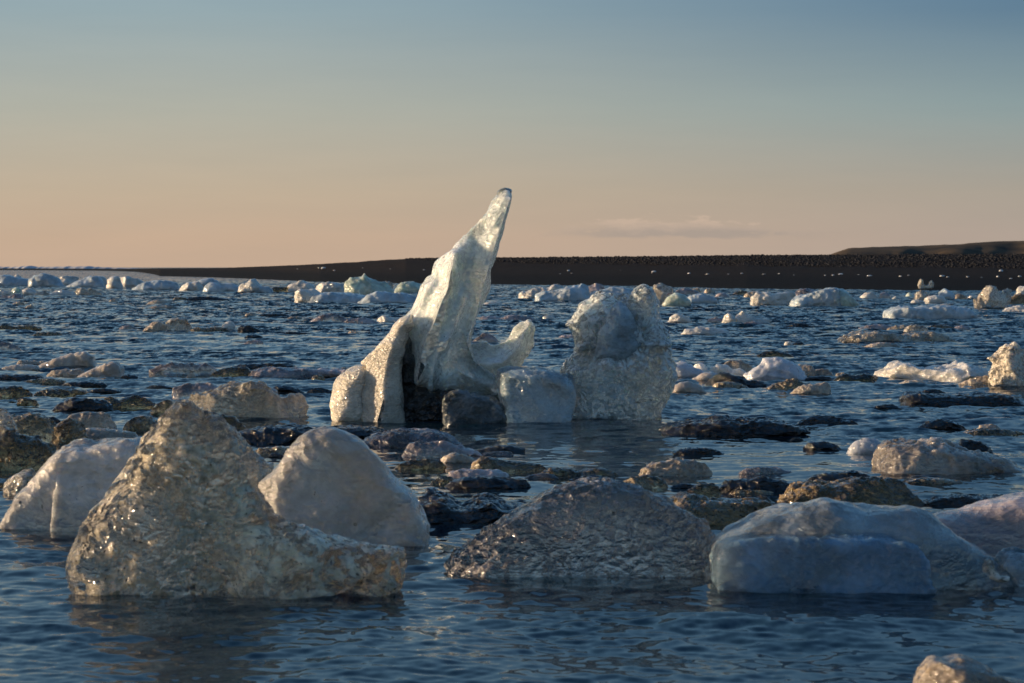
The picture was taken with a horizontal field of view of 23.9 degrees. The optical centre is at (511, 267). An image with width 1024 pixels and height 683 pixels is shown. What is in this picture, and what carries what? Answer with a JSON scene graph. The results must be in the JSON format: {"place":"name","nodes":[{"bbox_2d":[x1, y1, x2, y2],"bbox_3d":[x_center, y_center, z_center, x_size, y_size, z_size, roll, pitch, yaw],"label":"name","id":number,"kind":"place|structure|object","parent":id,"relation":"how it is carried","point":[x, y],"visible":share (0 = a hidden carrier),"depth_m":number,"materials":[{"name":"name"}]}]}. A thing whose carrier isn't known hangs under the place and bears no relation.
{"place":"outdoors","nodes":[
{"label":"outdoors","id":0,"kind":"place"},
{"bbox_2d":[253,450,273,481],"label":"ice chunk","id":1,"kind":"object","parent":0,"point":[266,468],"visible":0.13,"depth_m":15.85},
{"bbox_2d":[0,267,1023,682],"bbox_3d":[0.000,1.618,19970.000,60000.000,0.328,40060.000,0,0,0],"label":"water","id":2,"kind":"structure","parent":0,"point":[432,621],"depth_m":13.38,"materials":[{"name":"blue liquid"}]},
{"bbox_2d":[0,408,18,431],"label":"ice chunk","id":3,"kind":"object","parent":2,"relation":"on","point":[6,419],"visible":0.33,"depth_m":20.91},
{"bbox_2d":[0,275,27,285],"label":"ice chunk","id":4,"kind":"object","parent":2,"relation":"on","point":[8,280],"visible":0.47,"depth_m":207.15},
{"bbox_2d":[0,385,32,398],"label":"ice chunk","id":5,"kind":"object","parent":2,"relation":"on","point":[13,391],"visible":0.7,"depth_m":29.72,"materials":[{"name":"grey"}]},
{"bbox_2d":[3,468,35,495],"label":"ice chunk","id":6,"kind":"object","parent":2,"relation":"on","point":[15,484],"visible":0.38,"depth_m":16.90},
{"bbox_2d":[2,364,40,370],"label":"ice floe","id":7,"kind":"object","parent":2,"relation":"on","point":[30,367],"visible":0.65,"depth_m":38.16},
{"bbox_2d":[0,373,43,379],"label":"ice floe","id":8,"kind":"object","parent":2,"relation":"on","point":[6,376],"visible":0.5,"depth_m":34.54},
{"bbox_2d":[0,426,56,470],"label":"ice chunk","id":9,"kind":"object","parent":2,"relation":"on","point":[18,451],"visible":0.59,"depth_m":19.09,"materials":[{"name":"grey"}]},
{"bbox_2d":[10,412,55,442],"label":"ice chunk","id":10,"kind":"object","parent":2,"relation":"on","point":[33,424],"visible":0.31,"depth_m":21.73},
{"bbox_2d":[28,273,65,286],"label":"ice chunk","id":11,"kind":"object","parent":2,"relation":"on","point":[43,280],"visible":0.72,"depth_m":195.97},
{"bbox_2d":[33,388,86,397],"bbox_3d":[-5.659,1.596,30.317,0.664,0.162,0.284,0,0,0],"label":"ice floe","id":12,"kind":"object","parent":2,"relation":"on","point":[60,393],"visible":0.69,"depth_m":30.22,"materials":[{"name":"grey"}]},
{"bbox_2d":[47,368,84,376],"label":"ice floe","id":13,"kind":"object","parent":2,"relation":"on","point":[69,372],"visible":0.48,"depth_m":35.57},
{"bbox_2d":[38,351,96,366],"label":"ice chunk","id":14,"kind":"object","parent":2,"relation":"on","point":[84,358],"visible":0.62,"depth_m":38.55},
{"bbox_2d":[49,418,87,443],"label":"ice chunk","id":15,"kind":"object","parent":2,"relation":"on","point":[68,431],"visible":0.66,"depth_m":21.62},
{"bbox_2d":[0,437,141,531],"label":"ice slab","id":16,"kind":"structure","parent":2,"relation":"on","point":[65,488],"depth_m":14.76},
{"bbox_2d":[0,266,143,268],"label":"surf","id":17,"kind":"structure","parent":2,"relation":"on","point":[79,267],"depth_m":1746.59,"materials":[{"name":"liquid"}]},
{"bbox_2d":[52,397,113,411],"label":"ice chunk","id":18,"kind":"object","parent":2,"relation":"on","point":[81,404],"visible":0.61,"depth_m":26.78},
{"bbox_2d":[60,381,107,387],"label":"ice floe","id":19,"kind":"object","parent":2,"relation":"on","point":[88,384],"visible":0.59,"depth_m":32.80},
{"bbox_2d":[66,276,104,287],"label":"ice chunk","id":20,"kind":"object","parent":2,"relation":"on","point":[91,281],"visible":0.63,"depth_m":190.82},
{"bbox_2d":[64,412,116,428],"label":"ice chunk","id":21,"kind":"object","parent":2,"relation":"on","point":[95,419],"visible":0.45,"depth_m":23.71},
{"bbox_2d":[77,361,124,376],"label":"ice chunk","id":22,"kind":"object","parent":2,"relation":"on","point":[114,368],"visible":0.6,"depth_m":35.18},
{"bbox_2d":[86,428,138,439],"bbox_3d":[-3.826,1.589,22.363,0.786,0.208,0.325,0,0,0],"label":"ice floe","id":23,"kind":"object","parent":2,"relation":"on","point":[96,433],"visible":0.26,"depth_m":22.27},
{"bbox_2d":[104,395,155,408],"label":"ice chunk","id":24,"kind":"object","parent":2,"relation":"on","point":[134,402],"visible":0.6,"depth_m":27.48,"materials":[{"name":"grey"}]},
{"bbox_2d":[120,276,143,287],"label":"ice chunk","id":25,"kind":"object","parent":2,"relation":"on","point":[128,281],"visible":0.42,"depth_m":185.98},
{"bbox_2d":[123,415,157,430],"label":"ice chunk","id":26,"kind":"object","parent":2,"relation":"on","point":[142,423],"visible":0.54,"depth_m":23.70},
{"bbox_2d":[132,280,179,289],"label":"ice chunk","id":27,"kind":"object","parent":2,"relation":"on","point":[156,284],"visible":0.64,"depth_m":172.70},
{"bbox_2d":[150,399,173,415],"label":"ice chunk","id":28,"kind":"object","parent":2,"relation":"on","point":[160,408],"visible":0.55,"depth_m":26.11,"materials":[{"name":"ice"}]},
{"bbox_2d":[165,317,192,330],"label":"ice chunk","id":29,"kind":"object","parent":2,"relation":"on","point":[179,324],"visible":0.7,"depth_m":60.99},
{"bbox_2d":[149,362,216,375],"bbox_3d":[-4.901,1.560,36.064,1.028,0.304,0.317,0,0,0],"label":"ice floe","id":30,"kind":"object","parent":2,"relation":"on","point":[186,369],"visible":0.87,"depth_m":35.96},
{"bbox_2d":[179,281,203,290],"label":"ice chunk","id":31,"kind":"object","parent":2,"relation":"on","point":[194,286],"visible":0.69,"depth_m":164.86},
{"bbox_2d":[172,382,218,399],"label":"ice chunk","id":32,"kind":"object","parent":2,"relation":"on","point":[185,391],"visible":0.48,"depth_m":29.48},
{"bbox_2d":[203,282,238,291],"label":"ice chunk","id":33,"kind":"object","parent":2,"relation":"on","point":[219,287],"visible":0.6,"depth_m":157.63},
{"bbox_2d":[203,410,246,431],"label":"ice chunk","id":34,"kind":"object","parent":2,"relation":"on","point":[235,422],"visible":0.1,"depth_m":23.45,"materials":[{"name":"ice"}]},
{"bbox_2d":[210,366,250,376],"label":"ice floe","id":35,"kind":"object","parent":2,"relation":"on","point":[237,371],"visible":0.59,"depth_m":35.58,"materials":[{"name":"grey"}]},
{"bbox_2d":[65,399,406,598],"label":"iceberg","id":36,"kind":"object","parent":2,"relation":"on","point":[183,506],"visible":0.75,"depth_m":11.83,"materials":[{"name":"ice"}]},
{"bbox_2d":[188,381,308,417],"bbox_3d":[-2.842,1.478,25.796,1.326,0.548,0.549,0,0,0],"label":"ice chunk","id":37,"kind":"object","parent":2,"relation":"on","point":[248,399],"visible":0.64,"depth_m":25.60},
{"bbox_2d":[238,279,261,292],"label":"ice chunk","id":38,"kind":"object","parent":2,"relation":"on","point":[251,285],"visible":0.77,"depth_m":151.11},
{"bbox_2d":[231,362,295,368],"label":"ice floe","id":39,"kind":"object","parent":2,"relation":"on","point":[262,364],"visible":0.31,"depth_m":37.98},
{"bbox_2d":[255,446,289,454],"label":"ice floe","id":40,"kind":"object","parent":2,"relation":"on","point":[270,450],"visible":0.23,"depth_m":20.73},
{"bbox_2d":[238,423,317,444],"bbox_3d":[-2.048,1.591,22.282,1.136,0.289,0.816,0,0,0],"label":"ice floe","id":41,"kind":"object","parent":2,"relation":"on","point":[286,434],"visible":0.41,"depth_m":21.97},
{"bbox_2d":[248,366,345,378],"bbox_3d":[-3.125,1.594,35.607,1.503,0.273,0.640,0,0,0],"label":"ice floe","id":42,"kind":"object","parent":2,"relation":"on","point":[289,372],"visible":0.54,"depth_m":35.38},
{"bbox_2d":[286,280,314,291],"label":"ice chunk","id":43,"kind":"object","parent":2,"relation":"on","point":[299,284],"visible":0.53,"depth_m":154.38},
{"bbox_2d":[294,288,319,301],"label":"ice chunk","id":44,"kind":"object","parent":2,"relation":"on","point":[303,295],"visible":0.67,"depth_m":109.89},
{"bbox_2d":[310,313,346,321],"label":"ice chunk","id":45,"kind":"object","parent":2,"relation":"on","point":[333,317],"visible":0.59,"depth_m":70.41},
{"bbox_2d":[316,281,343,292],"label":"ice chunk","id":46,"kind":"object","parent":2,"relation":"on","point":[328,286],"visible":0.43,"depth_m":134.28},
{"bbox_2d":[308,292,365,302],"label":"ice chunk","id":47,"kind":"object","parent":2,"relation":"on","point":[343,297],"visible":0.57,"depth_m":109.56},
{"bbox_2d":[258,426,429,545],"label":"ice slab","id":48,"kind":"structure","parent":2,"relation":"on","point":[333,481],"depth_m":13.87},
{"bbox_2d":[324,425,387,438],"bbox_3d":[-1.510,1.605,22.928,0.826,0.202,0.689,0,0,0],"label":"ice floe","id":49,"kind":"object","parent":2,"relation":"on","point":[361,432],"visible":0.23,"depth_m":22.71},
{"bbox_2d":[344,273,393,294],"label":"ice chunk","id":50,"kind":"object","parent":2,"relation":"on","point":[363,284],"visible":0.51,"depth_m":129.55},
{"bbox_2d":[358,291,416,303],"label":"ice chunk","id":51,"kind":"object","parent":2,"relation":"on","point":[385,296],"visible":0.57,"depth_m":108.25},
{"bbox_2d":[394,281,420,292],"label":"ice chunk","id":52,"kind":"object","parent":2,"relation":"on","point":[409,287],"visible":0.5,"depth_m":151.05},
{"bbox_2d":[363,427,461,447],"bbox_3d":[-0.934,1.594,21.889,0.977,0.279,0.844,0,0,0],"label":"ice chunk","id":53,"kind":"object","parent":2,"relation":"on","point":[402,437],"visible":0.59,"depth_m":21.58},
{"bbox_2d":[394,459,446,470],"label":"ice chunk","id":54,"kind":"object","parent":2,"relation":"on","point":[425,464],"visible":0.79,"depth_m":19.20,"materials":[{"name":"ice"}]},
{"bbox_2d":[329,188,534,422],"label":"iceberg","id":55,"kind":"object","parent":2,"relation":"on","point":[421,359],"visible":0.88,"depth_m":25.32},
{"bbox_2d":[402,440,482,457],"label":"ice chunk","id":56,"kind":"object","parent":2,"relation":"on","point":[439,449],"visible":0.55,"depth_m":20.39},
{"bbox_2d":[441,452,474,462],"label":"ice chunk","id":57,"kind":"object","parent":2,"relation":"on","point":[455,457],"visible":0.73,"depth_m":19.82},
{"bbox_2d":[418,487,527,523],"bbox_3d":[-0.261,1.592,15.615,0.832,0.297,0.984,0,0,0],"label":"ice chunk","id":58,"kind":"object","parent":2,"relation":"on","point":[439,507],"visible":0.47,"depth_m":15.24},
{"bbox_2d":[441,389,506,425],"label":"ice block","id":59,"kind":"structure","parent":2,"relation":"on","point":[461,407],"depth_m":24.68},
{"bbox_2d":[447,468,508,477],"bbox_3d":[-0.269,1.597,18.436,0.492,0.128,0.201,0,0,0],"label":"ice floe","id":60,"kind":"object","parent":2,"relation":"on","point":[462,473],"visible":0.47,"depth_m":18.38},
{"bbox_2d":[444,476,530,488],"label":"ice chunk","id":61,"kind":"object","parent":2,"relation":"on","point":[486,482],"visible":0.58,"depth_m":17.53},
{"bbox_2d":[474,444,525,451],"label":"ice floe","id":62,"kind":"object","parent":2,"relation":"on","point":[508,448],"visible":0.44,"depth_m":20.97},
{"bbox_2d":[470,456,545,472],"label":"ice chunk","id":63,"kind":"object","parent":2,"relation":"on","point":[485,462],"visible":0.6,"depth_m":19.01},
{"bbox_2d":[495,365,576,422],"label":"ice block","id":64,"kind":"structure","parent":2,"relation":"on","point":[533,394],"depth_m":24.74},
{"bbox_2d":[518,284,564,297],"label":"ice chunk","id":65,"kind":"object","parent":2,"relation":"on","point":[532,292],"visible":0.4,"depth_m":123.00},
{"bbox_2d":[534,284,590,300],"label":"ice chunk","id":66,"kind":"object","parent":2,"relation":"on","point":[578,292],"visible":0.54,"depth_m":113.31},
{"bbox_2d":[444,476,714,577],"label":"iceberg","id":67,"kind":"object","parent":2,"relation":"on","point":[595,526],"visible":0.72,"depth_m":12.53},
{"bbox_2d":[541,467,619,477],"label":"ice chunk","id":68,"kind":"object","parent":2,"relation":"on","point":[563,472],"visible":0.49,"depth_m":18.52,"materials":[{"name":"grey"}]},
{"bbox_2d":[560,284,677,419],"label":"iceberg","id":69,"kind":"object","parent":2,"relation":"on","point":[619,363],"visible":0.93,"depth_m":25.60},
{"bbox_2d":[623,475,667,487],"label":"ice chunk","id":70,"kind":"object","parent":2,"relation":"on","point":[646,481],"visible":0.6,"depth_m":17.57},
{"bbox_2d":[653,283,675,303],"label":"ice chunk","id":71,"kind":"object","parent":2,"relation":"on","point":[662,291],"visible":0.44,"depth_m":105.23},
{"bbox_2d":[639,458,712,476],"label":"ice chunk","id":72,"kind":"object","parent":2,"relation":"on","point":[682,467],"visible":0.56,"depth_m":18.61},
{"bbox_2d":[662,293,690,305],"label":"ice chunk","id":73,"kind":"object","parent":2,"relation":"on","point":[676,299],"visible":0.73,"depth_m":100.72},
{"bbox_2d":[673,381,705,392],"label":"ice chunk","id":74,"kind":"object","parent":2,"relation":"on","point":[685,386],"visible":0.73,"depth_m":30.99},
{"bbox_2d":[676,360,703,376],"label":"ice chunk","id":75,"kind":"object","parent":2,"relation":"on","point":[684,369],"visible":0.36,"depth_m":35.20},
{"bbox_2d":[674,483,721,497],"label":"ice chunk","id":76,"kind":"object","parent":2,"relation":"on","point":[709,490],"visible":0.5,"depth_m":16.88,"materials":[{"name":"ice"}]},
{"bbox_2d":[672,447,723,454],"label":"ice floe","id":77,"kind":"object","parent":2,"relation":"on","point":[693,451],"visible":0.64,"depth_m":20.78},
{"bbox_2d":[687,294,716,303],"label":"ice chunk","id":78,"kind":"object","parent":2,"relation":"on","point":[699,298],"visible":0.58,"depth_m":106.63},
{"bbox_2d":[681,326,731,333],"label":"ice floe","id":79,"kind":"object","parent":2,"relation":"on","point":[703,330],"visible":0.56,"depth_m":58.04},
{"bbox_2d":[670,493,778,524],"bbox_3d":[1.362,1.572,15.251,0.829,0.291,0.549,0,0,0],"label":"ice chunk","id":80,"kind":"object","parent":2,"relation":"on","point":[715,511],"visible":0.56,"depth_m":15.08,"materials":[{"name":"grey"}]},
{"bbox_2d":[659,414,810,437],"bbox_3d":[2.146,1.592,23.442,1.421,0.296,0.962,0,0,0],"label":"ice chunk","id":81,"kind":"object","parent":2,"relation":"on","point":[723,426],"visible":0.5,"depth_m":23.06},
{"bbox_2d":[705,372,766,385],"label":"ice chunk","id":82,"kind":"object","parent":2,"relation":"on","point":[722,377],"visible":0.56,"depth_m":33.01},
{"bbox_2d":[724,360,752,372],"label":"ice chunk","id":83,"kind":"object","parent":2,"relation":"on","point":[741,364],"visible":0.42,"depth_m":36.28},
{"bbox_2d":[735,311,771,322],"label":"ice chunk","id":84,"kind":"object","parent":2,"relation":"on","point":[743,316],"visible":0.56,"depth_m":69.77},
{"bbox_2d":[718,476,789,491],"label":"ice chunk","id":85,"kind":"object","parent":2,"relation":"on","point":[766,483],"visible":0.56,"depth_m":17.20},
{"bbox_2d":[738,467,791,473],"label":"ice floe","id":86,"kind":"object","parent":2,"relation":"on","point":[761,470],"visible":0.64,"depth_m":18.80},
{"bbox_2d":[750,291,795,304],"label":"ice chunk","id":87,"kind":"object","parent":2,"relation":"on","point":[760,298],"visible":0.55,"depth_m":103.66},
{"bbox_2d":[743,357,806,380],"bbox_3d":[3.788,1.504,34.857,0.944,0.430,0.453,0,0,0],"label":"ice chunk","id":88,"kind":"object","parent":2,"relation":"on","point":[771,369],"visible":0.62,"depth_m":34.69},
{"bbox_2d":[764,378,809,389],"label":"ice chunk","id":89,"kind":"object","parent":2,"relation":"on","point":[793,383],"visible":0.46,"depth_m":31.69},
{"bbox_2d":[790,382,830,394],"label":"ice chunk","id":90,"kind":"object","parent":2,"relation":"on","point":[820,388],"visible":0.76,"depth_m":30.73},
{"bbox_2d":[789,287,841,305],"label":"ice chunk","id":91,"kind":"object","parent":2,"relation":"on","point":[829,296],"visible":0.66,"depth_m":99.18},
{"bbox_2d":[803,441,840,449],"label":"ice chunk","id":92,"kind":"object","parent":2,"relation":"on","point":[820,445],"visible":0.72,"depth_m":21.21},
{"bbox_2d":[797,415,858,425],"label":"ice chunk","id":93,"kind":"object","parent":2,"relation":"on","point":[818,419],"visible":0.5,"depth_m":24.59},
{"bbox_2d":[805,470,869,480],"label":"ice chunk","id":94,"kind":"object","parent":2,"relation":"on","point":[829,476],"visible":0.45,"depth_m":18.11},
{"bbox_2d":[838,288,859,306],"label":"ice chunk","id":95,"kind":"object","parent":2,"relation":"on","point":[847,299],"visible":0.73,"depth_m":99.25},
{"bbox_2d":[777,476,924,506],"bbox_3d":[2.295,1.568,16.338,0.998,0.326,0.644,0,0,0],"label":"ice chunk","id":96,"kind":"object","parent":2,"relation":"on","point":[872,490],"visible":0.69,"depth_m":16.17,"materials":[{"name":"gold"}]},
{"bbox_2d":[833,373,877,381],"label":"ice chunk","id":97,"kind":"object","parent":2,"relation":"on","point":[863,377],"visible":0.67,"depth_m":34.38,"materials":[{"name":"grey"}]},
{"bbox_2d":[709,497,1013,593],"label":"ice slab","id":98,"kind":"structure","parent":2,"relation":"on","point":[823,545],"depth_m":12.02,"materials":[{"name":"ice"}]},
{"bbox_2d":[846,437,881,453],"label":"ice chunk","id":99,"kind":"object","parent":2,"relation":"on","point":[867,445],"visible":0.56,"depth_m":20.78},
{"bbox_2d":[837,330,912,341],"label":"ice chunk","id":100,"kind":"object","parent":2,"relation":"on","point":[863,335],"visible":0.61,"depth_m":51.72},
{"bbox_2d":[902,330,956,341],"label":"ice chunk","id":101,"kind":"object","parent":2,"relation":"on","point":[924,335],"visible":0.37,"depth_m":52.44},
{"bbox_2d":[882,304,977,318],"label":"ice chunk","id":102,"kind":"object","parent":2,"relation":"on","point":[944,311],"visible":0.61,"depth_m":75.37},
{"bbox_2d":[874,360,989,382],"bbox_3d":[6.056,1.561,34.918,1.731,0.416,1.382,0,0,0],"label":"ice chunk","id":103,"kind":"object","parent":2,"relation":"on","point":[955,371],"visible":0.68,"depth_m":34.53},
{"bbox_2d":[905,477,967,484],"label":"ice floe","id":104,"kind":"object","parent":2,"relation":"on","point":[926,481],"visible":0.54,"depth_m":17.92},
{"bbox_2d":[918,419,966,430],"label":"ice chunk","id":105,"kind":"object","parent":2,"relation":"on","point":[942,424],"visible":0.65,"depth_m":23.95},
{"bbox_2d":[871,437,1023,474],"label":"ice chunk","id":106,"kind":"object","parent":2,"relation":"on","point":[936,455],"visible":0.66,"depth_m":18.85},
{"bbox_2d":[899,391,1023,405],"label":"ice chunk","id":107,"kind":"object","parent":2,"relation":"on","point":[923,398],"visible":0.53,"depth_m":28.41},
{"bbox_2d":[923,493,1002,507],"bbox_3d":[3.168,1.618,16.380,0.808,0.158,0.336,0,0,0],"label":"ice floe","id":108,"kind":"object","parent":2,"relation":"on","point":[955,501],"visible":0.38,"depth_m":16.28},
{"bbox_2d":[912,653,1023,682],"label":"ice chunk","id":109,"kind":"object","parent":2,"relation":"on","point":[956,668],"visible":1,"depth_m":8.93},
{"bbox_2d":[957,439,993,453],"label":"ice chunk","id":110,"kind":"object","parent":2,"relation":"on","point":[973,445],"visible":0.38,"depth_m":20.50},
{"bbox_2d":[934,492,1023,556],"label":"ice slab","id":111,"kind":"structure","parent":2,"relation":"on","point":[992,527],"depth_m":13.43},
{"bbox_2d":[973,285,1011,307],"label":"ice chunk","id":112,"kind":"object","parent":2,"relation":"on","point":[990,296],"visible":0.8,"depth_m":92.99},
{"bbox_2d":[962,428,1023,435],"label":"ice floe","id":113,"kind":"object","parent":2,"relation":"on","point":[996,431],"visible":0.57,"depth_m":23.10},
{"bbox_2d":[982,559,1009,581],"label":"ice chunk","id":114,"kind":"object","parent":2,"relation":"on","point":[989,570],"visible":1,"depth_m":11.97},
{"bbox_2d":[987,341,1023,385],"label":"ice chunk","id":115,"kind":"object","parent":2,"relation":"on","point":[1007,366],"visible":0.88,"depth_m":32.44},
{"bbox_2d":[994,547,1023,585],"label":"ice chunk","id":116,"kind":"object","parent":2,"relation":"on","point":[1011,559],"visible":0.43,"depth_m":12.20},
{"bbox_2d":[0,254,1023,290],"bbox_3d":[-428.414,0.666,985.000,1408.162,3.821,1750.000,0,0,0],"label":"beach","id":117,"kind":"structure","parent":0,"point":[727,276],"depth_m":219.51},
{"bbox_2d":[405,253,1023,268],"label":"beach stones","id":118,"kind":"object","parent":117,"relation":"on","point":[899,257],"visible":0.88,"depth_m":228.93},
{"bbox_2d":[0,0,1023,266],"label":"sky","id":119,"kind":"structure","parent":0,"point":[134,133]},
{"bbox_2d":[831,241,1023,254],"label":"hill","id":120,"kind":"structure","parent":0,"point":[1004,247],"depth_m":280.05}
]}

